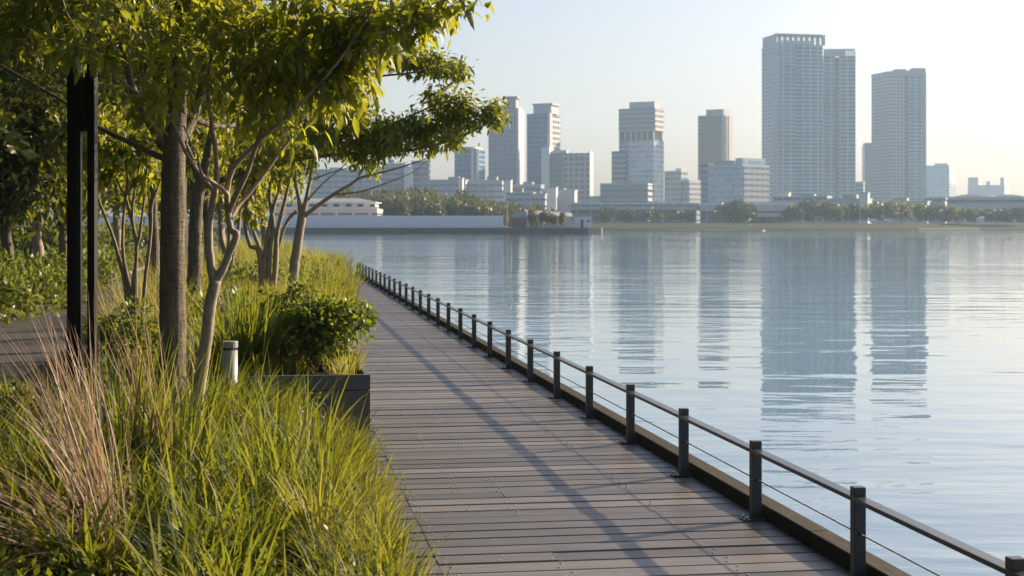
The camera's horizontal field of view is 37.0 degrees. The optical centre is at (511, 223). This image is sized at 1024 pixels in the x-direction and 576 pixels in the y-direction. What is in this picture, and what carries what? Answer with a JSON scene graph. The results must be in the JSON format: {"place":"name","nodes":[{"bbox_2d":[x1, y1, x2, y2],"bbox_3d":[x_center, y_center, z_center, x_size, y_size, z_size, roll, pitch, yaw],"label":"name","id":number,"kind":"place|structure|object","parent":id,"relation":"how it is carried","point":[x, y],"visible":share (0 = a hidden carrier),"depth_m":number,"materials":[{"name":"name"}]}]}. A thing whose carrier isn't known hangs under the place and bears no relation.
{"place":"outdoors","nodes":[
{"label":"outdoors","id":0,"kind":"place"},
{"bbox_2d":[0,254,202,385],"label":"path","id":1,"kind":"structure","parent":0,"point":[14,328],"depth_m":23.05,"materials":[{"name":"grey wood"}]},
{"bbox_2d":[0,250,341,575],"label":"ground","id":2,"kind":"structure","parent":0,"point":[42,369],"depth_m":15.31,"materials":[{"name":"soil"}]},
{"bbox_2d":[0,78,39,161],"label":"woods","id":3,"kind":"object","parent":2,"relation":"on","point":[16,145],"visible":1,"depth_m":30.71,"materials":[{"name":"green plant"}]},
{"bbox_2d":[0,266,43,323],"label":"hedge shrub","id":4,"kind":"object","parent":2,"relation":"on","point":[16,287],"visible":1,"depth_m":25.41,"materials":[{"name":"green plant"}]},
{"bbox_2d":[0,248,44,307],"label":"hedge shrub","id":5,"kind":"object","parent":2,"relation":"on","point":[11,260],"visible":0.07,"depth_m":30.74,"materials":[{"name":"green plant"}]},
{"bbox_2d":[12,224,58,259],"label":"background bush","id":6,"kind":"object","parent":2,"relation":"on","point":[50,243],"visible":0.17,"depth_m":49.58,"materials":[{"name":"green plant"}]},
{"bbox_2d":[0,260,82,319],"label":"hedge shrub","id":7,"kind":"object","parent":2,"relation":"on","point":[41,281],"visible":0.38,"depth_m":27.59,"materials":[{"name":"green plant"}]},
{"bbox_2d":[0,257,86,309],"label":"hedge shrub","id":8,"kind":"object","parent":2,"relation":"on","point":[63,304],"visible":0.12,"depth_m":29.84,"materials":[{"name":"green plant"}]},
{"bbox_2d":[17,249,85,293],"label":"hedge shrub","id":9,"kind":"object","parent":2,"relation":"on","point":[63,255],"visible":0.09,"depth_m":33.98,"materials":[{"name":"green plant"}]},
{"bbox_2d":[0,0,106,261],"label":"background tree","id":10,"kind":"object","parent":2,"relation":"on","point":[26,185],"visible":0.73,"depth_m":33.52,"materials":[{"name":"green plant"}]},
{"bbox_2d":[0,49,129,258],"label":"background tree","id":11,"kind":"object","parent":2,"relation":"on","point":[36,241],"visible":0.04,"depth_m":36.88,"materials":[{"name":"green plant"}]},
{"bbox_2d":[21,255,109,302],"bbox_3d":[-9.779,1.260,33.036,2.024,1.171,1.553,0,0,14],"label":"hedge shrub","id":12,"kind":"object","parent":2,"relation":"on","point":[60,264],"visible":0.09,"depth_m":32.83,"materials":[{"name":"green plant"}]},
{"bbox_2d":[0,283,140,575],"bbox_3d":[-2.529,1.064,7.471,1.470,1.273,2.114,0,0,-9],"label":"feather grass","id":13,"kind":"object","parent":2,"relation":"on","point":[79,484],"depth_m":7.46,"materials":[{"name":"plant"}]},
{"bbox_2d":[67,9,97,415],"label":"light column","id":14,"kind":"structure","parent":2,"relation":"on","point":[82,104],"depth_m":12.20,"materials":[{"name":"black metal"}]},
{"bbox_2d":[15,50,159,260],"bbox_3d":[-11.710,-2.869,40.078,4.726,9.156,4.101,0,0,23],"label":"background tree","id":15,"kind":"object","parent":2,"relation":"on","point":[61,227],"visible":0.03,"depth_m":39.91,"materials":[{"name":"green plant"}]},
{"bbox_2d":[49,246,126,293],"bbox_3d":[-10.507,1.167,37.058,1.633,1.302,2.048,0,0,25],"label":"hedge shrub","id":16,"kind":"object","parent":2,"relation":"on","point":[105,255],"visible":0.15,"depth_m":37.24,"materials":[{"name":"green plant"}]},
{"bbox_2d":[58,248,121,288],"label":"hedge shrub","id":17,"kind":"object","parent":2,"relation":"on","point":[109,268],"visible":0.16,"depth_m":39.78,"materials":[{"name":"green plant"}]},
{"bbox_2d":[82,219,129,243],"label":"background bush","id":18,"kind":"object","parent":2,"relation":"on","point":[102,236],"visible":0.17,"depth_m":69.44,"materials":[{"name":"green plant"}]},
{"bbox_2d":[98,244,134,282],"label":"hedge shrub","id":19,"kind":"object","parent":2,"relation":"on","point":[120,253],"visible":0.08,"depth_m":44.14,"materials":[{"name":"green plant"}]},
{"bbox_2d":[82,98,164,345],"bbox_3d":[-3.708,-2.080,15.268,4.746,7.563,4.488,0,0,20],"label":"multi stem tree","id":20,"kind":"object","parent":2,"relation":"on","point":[120,151],"visible":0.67,"depth_m":14.98,"materials":[{"name":"green plant"}]},
{"bbox_2d":[105,220,148,250],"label":"background bush","id":21,"kind":"object","parent":2,"relation":"on","point":[128,232],"visible":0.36,"depth_m":79.82,"materials":[{"name":"green plant"}]},
{"bbox_2d":[98,83,160,249],"bbox_3d":[-13.381,-3.065,52.057,5.111,9.547,5.346,0,0,43],"label":"background tree","id":22,"kind":"object","parent":2,"relation":"on","point":[116,223],"visible":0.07,"depth_m":51.88,"materials":[{"name":"green plant"}]},
{"bbox_2d":[62,0,221,277],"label":"dense tree","id":23,"kind":"object","parent":2,"relation":"on","point":[154,252],"visible":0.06,"depth_m":33.91,"materials":[{"name":"green plant"}]},
{"bbox_2d":[84,256,201,346],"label":"broad grass","id":24,"kind":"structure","parent":2,"relation":"on","point":[138,298],"depth_m":15.93,"materials":[{"name":"plant"}]},
{"bbox_2d":[45,325,241,478],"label":"broad grass","id":25,"kind":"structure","parent":2,"relation":"on","point":[139,401],"depth_m":8.83,"materials":[{"name":"green plant"}]},
{"bbox_2d":[78,286,214,510],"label":"feather grass","id":26,"kind":"object","parent":2,"relation":"on","point":[158,432],"depth_m":8.84,"materials":[{"name":"plant"}]},
{"bbox_2d":[0,0,321,414],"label":"shade tree","id":27,"kind":"object","parent":2,"relation":"on","point":[15,14],"visible":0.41,"depth_m":11.51,"materials":[{"name":"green plant"}]},
{"bbox_2d":[88,339,270,508],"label":"broad grass","id":28,"kind":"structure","parent":2,"relation":"on","point":[203,436],"depth_m":8.95,"materials":[{"name":"green plant"}]},
{"bbox_2d":[115,76,254,258],"bbox_3d":[-9.813,-2.123,46.757,5.028,7.649,5.655,0,0,-9],"label":"dense tree","id":29,"kind":"object","parent":2,"relation":"on","point":[186,239],"depth_m":46.95,"materials":[{"name":"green plant"}]},
{"bbox_2d":[126,100,245,267],"bbox_3d":[-7.829,-1.999,39.916,4.461,7.420,5.708,0,0,-9],"label":"dense tree","id":30,"kind":"object","parent":2,"relation":"on","point":[206,202],"visible":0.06,"depth_m":39.91,"materials":[{"name":"green plant"}]},
{"bbox_2d":[119,0,263,280],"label":"multi stem tree","id":31,"kind":"object","parent":2,"relation":"on","point":[197,143],"visible":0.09,"depth_m":25.96,"materials":[{"name":"green plant"}]},
{"bbox_2d":[0,391,384,575],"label":"ground cover","id":32,"kind":"object","parent":2,"relation":"on","point":[13,568],"visible":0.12,"depth_m":7.27,"materials":[{"name":"green plant"}]},
{"bbox_2d":[87,448,303,571],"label":"broad grass","id":33,"kind":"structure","parent":2,"relation":"on","point":[183,526],"depth_m":7.34,"materials":[{"name":"green plant"}]},
{"bbox_2d":[186,289,259,333],"bbox_3d":[-3.234,1.197,16.971,1.118,0.976,1.344,0,0,-9],"label":"bed shrub","id":34,"kind":"object","parent":2,"relation":"on","point":[220,295],"visible":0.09,"depth_m":16.70,"materials":[{"name":"green plant"}]},
{"bbox_2d":[82,350,369,429],"bbox_3d":[-2.546,1.470,13.711,2.395,0.452,2.520,0,0,-9],"label":"planter","id":35,"kind":"object","parent":2,"relation":"on","point":[357,388],"visible":0.3,"depth_m":12.61,"materials":[{"name":"metal"}]},
{"bbox_2d":[82,295,158,375],"bbox_3d":[-3.237,0.940,12.963,0.955,0.692,0.840,0,0,-9],"label":"fine shrub","id":36,"kind":"object","parent":35,"relation":"on","point":[126,325],"visible":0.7,"depth_m":12.87,"materials":[{"name":"green plant"}]},
{"bbox_2d":[186,294,259,373],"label":"broad grass","id":37,"kind":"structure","parent":35,"relation":"on","point":[215,352],"depth_m":13.14,"materials":[{"name":"green plant"}]},
{"bbox_2d":[189,276,301,375],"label":"broad grass","id":38,"kind":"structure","parent":35,"relation":"on","point":[240,333],"depth_m":12.84,"materials":[{"name":"green plant"}]},
{"bbox_2d":[242,323,318,374],"bbox_3d":[-2.005,1.083,13.071,0.734,0.504,0.656,0,0,-9],"label":"shrub","id":39,"kind":"object","parent":35,"relation":"in","point":[282,348],"visible":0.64,"depth_m":12.94,"materials":[{"name":"green plant"}]},
{"bbox_2d":[242,279,319,347],"bbox_3d":[-2.217,0.917,14.525,0.806,0.784,0.810,0,0,-9],"label":"leafy shrub","id":40,"kind":"object","parent":35,"relation":"on","point":[303,290],"visible":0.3,"depth_m":14.52,"materials":[{"name":"green plant"}]},
{"bbox_2d":[275,292,378,371],"bbox_3d":[-1.630,0.965,13.390,0.952,0.757,0.959,0,0,-9],"label":"round shrub","id":41,"kind":"object","parent":35,"relation":"on","point":[334,319],"visible":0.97,"depth_m":13.19,"materials":[{"name":"green plant"}]},
{"bbox_2d":[221,341,237,404],"bbox_3d":[-2.194,1.305,11.900,0.128,0.790,0.128,0,0,-9],"label":"bollard light","id":42,"kind":"object","parent":2,"relation":"on","point":[225,345],"visible":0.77,"depth_m":11.85,"materials":[{"name":"grey metal"}]},
{"bbox_2d":[135,0,325,296],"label":"multi stem tree","id":43,"kind":"object","parent":2,"relation":"on","point":[266,268],"visible":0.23,"depth_m":21.97,"materials":[{"name":"green plant"}]},
{"bbox_2d":[186,130,279,254],"bbox_3d":[-11.035,-3.442,58.087,5.785,10.302,5.030,0,0,-9],"label":"background tree","id":44,"kind":"object","parent":2,"relation":"on","point":[190,186],"visible":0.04,"depth_m":57.83,"materials":[{"name":"green plant"}]},
{"bbox_2d":[82,234,393,358],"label":"meadow grass","id":45,"kind":"structure","parent":2,"relation":"on","point":[243,252],"depth_m":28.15,"materials":[{"name":"green plant"}]},
{"bbox_2d":[201,254,290,292],"bbox_3d":[-4.235,1.043,24.116,1.554,1.270,1.390,0,0,-9],"label":"bed shrub","id":46,"kind":"object","parent":2,"relation":"on","point":[249,274],"visible":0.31,"depth_m":24.01,"materials":[{"name":"green plant"}]},
{"bbox_2d":[17,0,494,447],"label":"young tree","id":47,"kind":"object","parent":2,"relation":"on","point":[339,65],"visible":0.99,"depth_m":10.30,"materials":[{"name":"green plant"}]},
{"bbox_2d":[241,151,319,249],"bbox_3d":[-10.260,-1.590,62.154,4.911,6.594,5.291,0,0,-44],"label":"background tree","id":48,"kind":"object","parent":2,"relation":"on","point":[290,194],"visible":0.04,"depth_m":61.89,"materials":[{"name":"green plant"}]},
{"bbox_2d":[63,0,512,310],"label":"spreading tree","id":49,"kind":"object","parent":2,"relation":"on","point":[450,124],"visible":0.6,"depth_m":19.62,"materials":[{"name":"green plant"}]},
{"bbox_2d":[236,263,346,291],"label":"bed shrub","id":50,"kind":"object","parent":2,"relation":"on","point":[282,278],"visible":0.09,"depth_m":25.82,"materials":[{"name":"green plant"}]},
{"bbox_2d":[243,451,398,559],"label":"broad grass","id":51,"kind":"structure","parent":2,"relation":"on","point":[310,506],"depth_m":7.69,"materials":[{"name":"green plant"}]},
{"bbox_2d":[279,109,426,285],"bbox_3d":[-4.761,-2.576,24.640,5.260,8.612,4.703,0,0,34],"label":"forked tree","id":52,"kind":"object","parent":2,"relation":"on","point":[303,214],"visible":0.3,"depth_m":24.97,"materials":[{"name":"brown plant"}]},
{"bbox_2d":[259,406,468,575],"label":"border grass","id":53,"kind":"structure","parent":2,"relation":"on","point":[312,569],"depth_m":7.32,"materials":[{"name":"green plant"}]},
{"bbox_2d":[347,273,910,575],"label":"boardwalk","id":54,"kind":"structure","parent":2,"relation":"on","point":[510,472],"depth_m":9.96,"materials":[{"name":"wood"}]},
{"bbox_2d":[356,262,1023,575],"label":"railing","id":55,"kind":"object","parent":54,"relation":"on","point":[860,502],"visible":0.94,"depth_m":8.97,"materials":[{"name":"grey metal"}]},
{"bbox_3d":[-3.447,1.470,21.121,2.100,0.452,2.400,0,0,-9],"label":"planter","id":56,"kind":"object","parent":2,"relation":"on","visible":0},
{"bbox_2d":[185,277,346,303],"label":"planter grass","id":57,"kind":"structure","parent":56,"relation":"in","point":[285,287],"depth_m":21.07,"materials":[{"name":"green plant"}]},
{"bbox_2d":[0,343,409,575],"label":"grass","id":58,"kind":"structure","parent":0,"point":[259,438],"depth_m":8.31,"materials":[{"name":"green plant"}]},
{"bbox_2d":[0,378,35,426],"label":"shrub","id":59,"kind":"object","parent":58,"relation":"on","point":[13,390],"visible":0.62,"depth_m":11.14,"materials":[{"name":"green plant"}]},
{"bbox_2d":[83,334,369,377],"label":"planter grass","id":60,"kind":"structure","parent":0,"point":[344,368],"depth_m":13.01,"materials":[{"name":"green plant"}]},
{"bbox_2d":[16,216,502,227],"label":"harbour wall","id":61,"kind":"structure","parent":0,"point":[404,221],"depth_m":400.00,"materials":[{"name":"grey concrete"}]},
{"bbox_2d":[269,198,382,215],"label":"terrace building","id":62,"kind":"structure","parent":0,"point":[346,207],"depth_m":416.00,"materials":[{"name":"white paint"}]},
{"bbox_2d":[309,168,363,197],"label":"block","id":63,"kind":"structure","parent":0,"point":[338,179],"depth_m":951.45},
{"bbox_2d":[364,166,381,194],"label":"block","id":64,"kind":"structure","parent":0,"point":[369,183],"depth_m":945.45,"materials":[{"name":"concrete"}]},
{"bbox_2d":[381,160,407,193],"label":"block","id":65,"kind":"structure","parent":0,"point":[397,184],"depth_m":960.86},
{"bbox_2d":[411,161,430,191],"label":"block","id":66,"kind":"structure","parent":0,"point":[422,172],"depth_m":965.71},
{"bbox_2d":[421,177,467,197],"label":"block","id":67,"kind":"structure","parent":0,"point":[449,186],"depth_m":901.97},
{"bbox_2d":[454,147,484,179],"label":"office tower","id":68,"kind":"structure","parent":0,"point":[469,164],"depth_m":992.28,"materials":[{"name":"blue glass"}]},
{"bbox_2d":[468,176,502,204],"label":"block","id":69,"kind":"structure","parent":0,"point":[490,187],"depth_m":906.58,"materials":[{"name":"grey concrete"}]},
{"bbox_2d":[488,96,523,184],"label":"office tower","id":70,"kind":"structure","parent":0,"point":[506,154],"depth_m":1041.92,"materials":[{"name":"stone"}]},
{"bbox_2d":[512,182,544,192],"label":"block","id":71,"kind":"structure","parent":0,"point":[530,187],"depth_m":911.54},
{"bbox_2d":[527,103,560,183],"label":"office tower","id":72,"kind":"structure","parent":0,"point":[543,124],"depth_m":1004.77,"materials":[{"name":"grey glass"}]},
{"bbox_2d":[98,0,1023,215],"label":"sky","id":73,"kind":"structure","parent":0,"point":[590,58],"materials":[{"name":"white"}]},
{"bbox_2d":[128,230,1023,575],"bbox_3d":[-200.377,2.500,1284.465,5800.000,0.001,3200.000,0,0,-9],"label":"water","id":74,"kind":"structure","parent":0,"point":[884,368],"depth_m":32.58,"materials":[{"name":"blue liquid"}]},
{"bbox_2d":[18,227,602,233],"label":"pier","id":75,"kind":"structure","parent":74,"relation":"in","point":[552,230],"depth_m":392.00,"materials":[{"name":"stone"}]},
{"bbox_2d":[333,184,557,226],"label":"woods","id":76,"kind":"object","parent":75,"relation":"on","point":[425,201],"visible":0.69,"depth_m":448.05,"materials":[{"name":"green plant"}]},
{"bbox_2d":[511,211,526,227],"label":"dark shed","id":77,"kind":"structure","parent":75,"relation":"on","point":[518,219],"depth_m":403.00,"materials":[{"name":"stone"}]},
{"bbox_2d":[525,210,571,226],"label":"boat shed","id":78,"kind":"object","parent":75,"relation":"on","point":[568,220],"visible":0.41,"depth_m":414.00,"materials":[{"name":"grey paint"}]},
{"bbox_2d":[573,215,591,227],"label":"hut","id":79,"kind":"object","parent":75,"relation":"on","point":[582,221],"visible":1,"depth_m":401.00,"materials":[{"name":"white paint"}]},
{"bbox_2d":[600,183,651,202],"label":"block","id":80,"kind":"structure","parent":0,"point":[625,192],"depth_m":943.57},
{"bbox_2d":[612,101,663,202],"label":"office tower","id":81,"kind":"structure","parent":0,"point":[638,157],"depth_m":1056.84,"materials":[{"name":"grey glass"}]},
{"bbox_2d":[698,109,732,179],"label":"office tower","id":82,"kind":"structure","parent":0,"point":[715,134],"depth_m":1155.60,"materials":[{"name":"grey glass"}]},
{"bbox_2d":[701,158,768,202],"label":"glass block","id":83,"kind":"structure","parent":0,"point":[746,180],"depth_m":909.64,"materials":[{"name":"grey glass"}]},
{"bbox_2d":[503,223,1023,229],"bbox_3d":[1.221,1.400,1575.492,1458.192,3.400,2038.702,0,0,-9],"label":"shore","id":84,"kind":"structure","parent":0,"point":[813,225],"depth_m":629.90,"materials":[{"name":"grey concrete"}]},
{"bbox_2d":[505,188,535,208],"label":"block","id":85,"kind":"structure","parent":84,"relation":"on","point":[520,196],"depth_m":801.42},
{"bbox_2d":[546,187,557,210],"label":"block","id":86,"kind":"structure","parent":84,"relation":"on","point":[552,196],"depth_m":802.60,"materials":[{"name":"white paint"}]},
{"bbox_2d":[541,188,577,212],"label":"block","id":87,"kind":"structure","parent":84,"relation":"on","point":[566,198],"depth_m":811.14,"materials":[{"name":"grey concrete"}]},
{"bbox_2d":[541,147,592,202],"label":"gridded block","id":88,"kind":"structure","parent":84,"relation":"on","point":[566,169],"depth_m":982.42,"materials":[{"name":"white paint"}]},
{"bbox_2d":[569,203,699,222],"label":"elevated deck","id":89,"kind":"structure","parent":84,"relation":"on","point":[668,211],"depth_m":739.99,"materials":[{"name":"white paint"}]},
{"bbox_2d":[639,207,664,222],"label":"shore tree","id":90,"kind":"object","parent":84,"relation":"on","point":[651,214],"visible":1,"depth_m":672.44,"materials":[{"name":"green plant"}]},
{"bbox_2d":[664,168,700,222],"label":"block","id":91,"kind":"structure","parent":84,"relation":"on","point":[679,187],"depth_m":1002.90,"materials":[{"name":"white paint"}]},
{"bbox_2d":[713,198,753,222],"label":"shore tree","id":92,"kind":"object","parent":84,"relation":"on","point":[726,211],"visible":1,"depth_m":674.99,"materials":[{"name":"green plant"}]},
{"bbox_2d":[699,203,797,222],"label":"elevated deck","id":93,"kind":"structure","parent":84,"relation":"on","point":[706,210],"depth_m":734.69,"materials":[{"name":"white paint"}]},
{"bbox_2d":[721,213,784,222],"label":"elevated deck","id":94,"kind":"structure","parent":84,"relation":"on","point":[768,218],"depth_m":706.18,"materials":[{"name":"white paint"}]},
{"bbox_2d":[773,194,831,222],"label":"block","id":95,"kind":"structure","parent":84,"relation":"on","point":[792,199],"depth_m":764.63,"materials":[{"name":"grey concrete"}]},
{"bbox_2d":[798,198,817,222],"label":"shore tree","id":96,"kind":"object","parent":84,"relation":"on","point":[809,207],"visible":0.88,"depth_m":679.51,"materials":[{"name":"green plant"}]},
{"bbox_2d":[814,201,835,221],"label":"shore tree","id":97,"kind":"object","parent":84,"relation":"on","point":[823,208],"visible":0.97,"depth_m":668.79,"materials":[{"name":"green plant"}]},
{"bbox_2d":[828,203,850,220],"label":"shore tree","id":98,"kind":"object","parent":84,"relation":"on","point":[839,212],"visible":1,"depth_m":664.07,"materials":[{"name":"green plant"}]},
{"bbox_2d":[828,194,872,222],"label":"block","id":99,"kind":"structure","parent":84,"relation":"on","point":[847,199],"depth_m":760.33,"materials":[{"name":"grey concrete"}]},
{"bbox_2d":[857,205,878,222],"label":"shore tree","id":100,"kind":"object","parent":84,"relation":"on","point":[871,213],"visible":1,"depth_m":664.37,"materials":[{"name":"green plant"}]},
{"bbox_2d":[879,200,900,222],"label":"shore tree","id":101,"kind":"object","parent":84,"relation":"on","point":[889,210],"visible":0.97,"depth_m":665.97,"materials":[{"name":"green plant"}]},
{"bbox_2d":[872,198,932,222],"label":"block","id":102,"kind":"structure","parent":84,"relation":"on","point":[907,201],"depth_m":795.79,"materials":[{"name":"grey concrete"}]},
{"bbox_2d":[906,201,926,222],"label":"shore tree","id":103,"kind":"object","parent":84,"relation":"on","point":[918,210],"visible":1,"depth_m":665.10,"materials":[{"name":"green plant"}]},
{"bbox_2d":[923,204,945,222],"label":"shore tree","id":104,"kind":"object","parent":84,"relation":"on","point":[931,215],"visible":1,"depth_m":666.18,"materials":[{"name":"green plant"}]},
{"bbox_2d":[928,194,1023,222],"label":"exhibition hall","id":105,"kind":"structure","parent":84,"relation":"on","point":[982,202],"depth_m":855.11,"materials":[{"name":"grey glass"}]},
{"bbox_2d":[984,207,1009,222],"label":"shore tree","id":106,"kind":"object","parent":84,"relation":"on","point":[996,215],"visible":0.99,"depth_m":672.55,"materials":[{"name":"green plant"}]},
{"bbox_2d":[762,33,824,202],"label":"residential tower","id":107,"kind":"structure","parent":0,"point":[792,113],"depth_m":1155.94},
{"bbox_2d":[603,228,1023,228],"bbox_3d":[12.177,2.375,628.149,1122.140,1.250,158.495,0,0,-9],"label":"shore revetment","id":108,"kind":"object","parent":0,"point":[813,228],"visible":0.19,"depth_m":600.29,"materials":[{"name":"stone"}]},
{"bbox_2d":[823,49,855,198],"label":"residential tower","id":109,"kind":"structure","parent":0,"point":[839,126],"depth_m":1164.57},
{"bbox_2d":[862,143,870,198],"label":"slim tower","id":110,"kind":"structure","parent":0,"point":[866,163],"depth_m":1399.81,"materials":[{"name":"blue glass"}]},
{"bbox_2d":[871,68,925,200],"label":"residential tower","id":111,"kind":"structure","parent":0,"point":[898,133],"depth_m":1205.42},
{"bbox_2d":[926,163,955,197],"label":"block","id":112,"kind":"structure","parent":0,"point":[940,179],"depth_m":1807.72,"materials":[{"name":"grey glass"}]},
{"bbox_2d":[968,177,1009,196],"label":"block","id":113,"kind":"structure","parent":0,"point":[976,186],"depth_m":1862.10,"materials":[{"name":"grey concrete"}]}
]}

